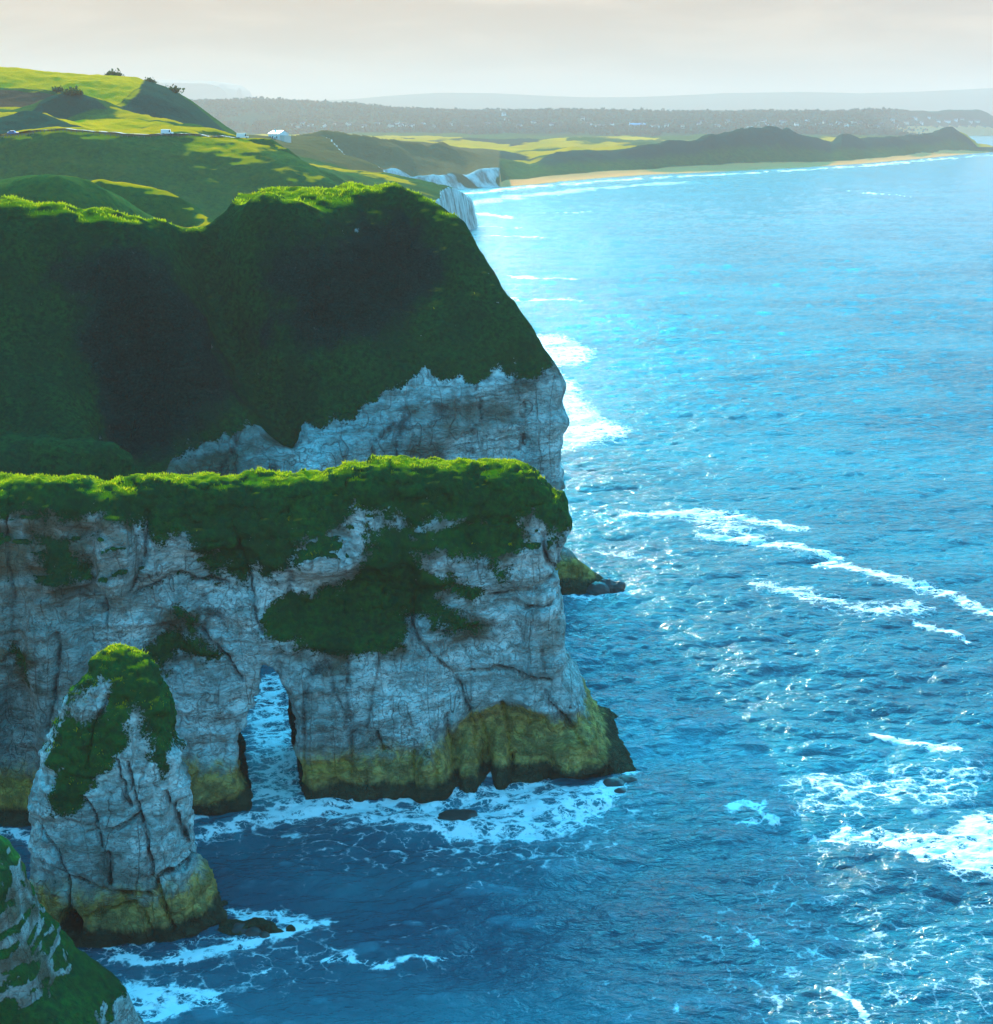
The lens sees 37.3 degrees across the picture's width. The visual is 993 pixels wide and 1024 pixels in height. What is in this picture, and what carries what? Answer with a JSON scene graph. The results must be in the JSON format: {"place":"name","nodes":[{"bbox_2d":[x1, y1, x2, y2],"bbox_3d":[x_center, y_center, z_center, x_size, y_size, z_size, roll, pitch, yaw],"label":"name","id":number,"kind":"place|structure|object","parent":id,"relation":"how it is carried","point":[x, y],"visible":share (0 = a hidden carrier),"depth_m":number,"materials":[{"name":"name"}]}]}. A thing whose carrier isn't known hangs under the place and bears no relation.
{"place":"outdoors","nodes":[
{"label":"outdoors","id":0,"kind":"place"},
{"bbox_2d":[0,128,238,137],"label":"road","id":1,"kind":"structure","parent":0,"point":[117,132],"depth_m":553.62,"materials":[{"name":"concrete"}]},
{"bbox_2d":[7,131,18,134],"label":"parked car","id":2,"kind":"object","parent":1,"relation":"on","point":[11,132],"visible":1,"depth_m":547.28,"materials":[{"name":"blue paint"}]},
{"bbox_2d":[161,129,172,134],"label":"parked van","id":3,"kind":"object","parent":1,"relation":"on","point":[165,131],"visible":1,"depth_m":562.68,"materials":[{"name":"white paint"}]},
{"bbox_2d":[236,133,248,138],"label":"parked van","id":4,"kind":"object","parent":1,"relation":"on","point":[241,135],"visible":1,"depth_m":574.71,"materials":[{"name":"white paint"}]},
{"bbox_2d":[0,67,477,229],"bbox_3d":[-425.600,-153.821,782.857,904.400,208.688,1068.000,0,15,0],"label":"hills","id":5,"kind":"structure","parent":0,"point":[186,181],"depth_m":548.00,"materials":[{"name":"green plant"}]},
{"bbox_2d":[52,86,64,92],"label":"shrub","id":6,"kind":"object","parent":5,"relation":"on","point":[57,89],"visible":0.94,"depth_m":767.13,"materials":[{"name":"green plant"}]},
{"bbox_2d":[61,85,83,96],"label":"shrub","id":7,"kind":"object","parent":5,"relation":"on","point":[72,91],"visible":1,"depth_m":711.95,"materials":[{"name":"green plant"}]},
{"bbox_2d":[105,68,124,75],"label":"shrub","id":8,"kind":"object","parent":5,"relation":"on","point":[111,72],"visible":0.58,"depth_m":840.22,"materials":[{"name":"green plant"}]},
{"bbox_2d":[1,128,230,138],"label":"fence","id":9,"kind":"object","parent":5,"relation":"on","point":[127,135],"visible":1,"depth_m":550.99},
{"bbox_2d":[145,77,156,82],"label":"shrub","id":10,"kind":"object","parent":5,"relation":"on","point":[150,80],"visible":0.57,"depth_m":841.37,"materials":[{"name":"green plant"}]},
{"bbox_2d":[163,84,184,93],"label":"shrub","id":11,"kind":"object","parent":5,"relation":"on","point":[174,89],"visible":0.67,"depth_m":833.03,"materials":[{"name":"green plant"}]},
{"bbox_2d":[268,129,290,142],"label":"white house","id":12,"kind":"structure","parent":5,"relation":"on","point":[283,135],"depth_m":1079.28,"materials":[{"name":"white paint"}]},
{"bbox_2d":[0,183,603,594],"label":"headland","id":13,"kind":"structure","parent":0,"point":[270,332],"depth_m":206.06,"materials":[{"name":"green plant"}]},
{"bbox_2d":[0,181,560,809],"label":"grass","id":14,"kind":"structure","parent":13,"relation":"on","point":[340,189],"depth_m":145.36,"materials":[{"name":"green plant"}]},
{"bbox_2d":[0,455,635,826],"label":"chalk cliff","id":15,"kind":"structure","parent":0,"point":[401,634],"depth_m":143.27,"materials":[{"name":"chalk rock"},{"name":"turf"}]},
{"bbox_2d":[0,136,992,1023],"bbox_3d":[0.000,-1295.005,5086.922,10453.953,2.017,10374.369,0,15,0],"label":"sea","id":16,"kind":"structure","parent":0,"point":[776,462],"depth_m":174.34,"materials":[{"name":"liquid"}]},
{"bbox_2d":[0,835,143,1023],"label":"coastal rock","id":17,"kind":"object","parent":16,"relation":"in","point":[50,973],"visible":1,"depth_m":99.26,"materials":[{"name":"rock"},{"name":"turf"}]},
{"bbox_2d":[27,644,295,947],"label":"sea stack","id":18,"kind":"object","parent":16,"relation":"in","point":[116,859],"visible":0.84,"depth_m":118.72,"materials":[{"name":"chalk rock"},{"name":"turf"}]},
{"bbox_2d":[232,923,269,937],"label":"sea rock","id":19,"kind":"object","parent":16,"relation":"in","point":[251,931],"visible":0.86,"depth_m":120.92,"materials":[{"name":"grey stone"}]},
{"bbox_2d":[437,809,477,820],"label":"sea rock","id":20,"kind":"object","parent":16,"relation":"in","point":[458,814],"visible":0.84,"depth_m":141.31,"materials":[{"name":"grey stone"}]},
{"bbox_2d":[586,578,625,595],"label":"sea rock","id":21,"kind":"object","parent":16,"relation":"in","point":[602,586],"visible":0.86,"depth_m":208.82,"materials":[{"name":"grey stone"}]},
{"bbox_2d":[603,775,636,793],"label":"sea rock","id":22,"kind":"object","parent":16,"relation":"in","point":[622,780],"visible":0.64,"depth_m":147.50,"materials":[{"name":"grey stone"}]},
{"bbox_2d":[0,0,992,100],"label":"sky","id":23,"kind":"structure","parent":0,"point":[313,50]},
{"bbox_2d":[193,99,992,189],"bbox_3d":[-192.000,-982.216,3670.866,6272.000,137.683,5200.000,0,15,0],"label":"land","id":24,"kind":"structure","parent":0,"point":[458,161],"depth_m":2057.34,"materials":[{"name":"green plant"}]},
{"bbox_2d":[188,96,927,135],"bbox_3d":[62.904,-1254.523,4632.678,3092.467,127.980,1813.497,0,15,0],"label":"woodland","id":25,"kind":"object","parent":24,"relation":"on","point":[479,119],"visible":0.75,"depth_m":4425.30,"materials":[{"name":"plant"}]},
{"bbox_2d":[315,88,992,115],"bbox_3d":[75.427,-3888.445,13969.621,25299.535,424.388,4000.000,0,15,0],"label":"hills","id":26,"kind":"structure","parent":0,"point":[973,99],"depth_m":12947.18,"materials":[{"name":"grey"}]},
{"bbox_2d":[143,79,252,99],"bbox_3d":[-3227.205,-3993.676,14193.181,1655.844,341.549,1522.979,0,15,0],"label":"distant hill","id":27,"kind":"structure","parent":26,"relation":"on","point":[196,90],"depth_m":13485.62,"materials":[{"name":"grey"}]},
{"bbox_2d":[236,88,243,98],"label":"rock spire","id":28,"kind":"object","parent":26,"relation":"on","point":[239,95],"visible":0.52,"depth_m":13666.45,"materials":[{"name":"grey stone"}]}
]}

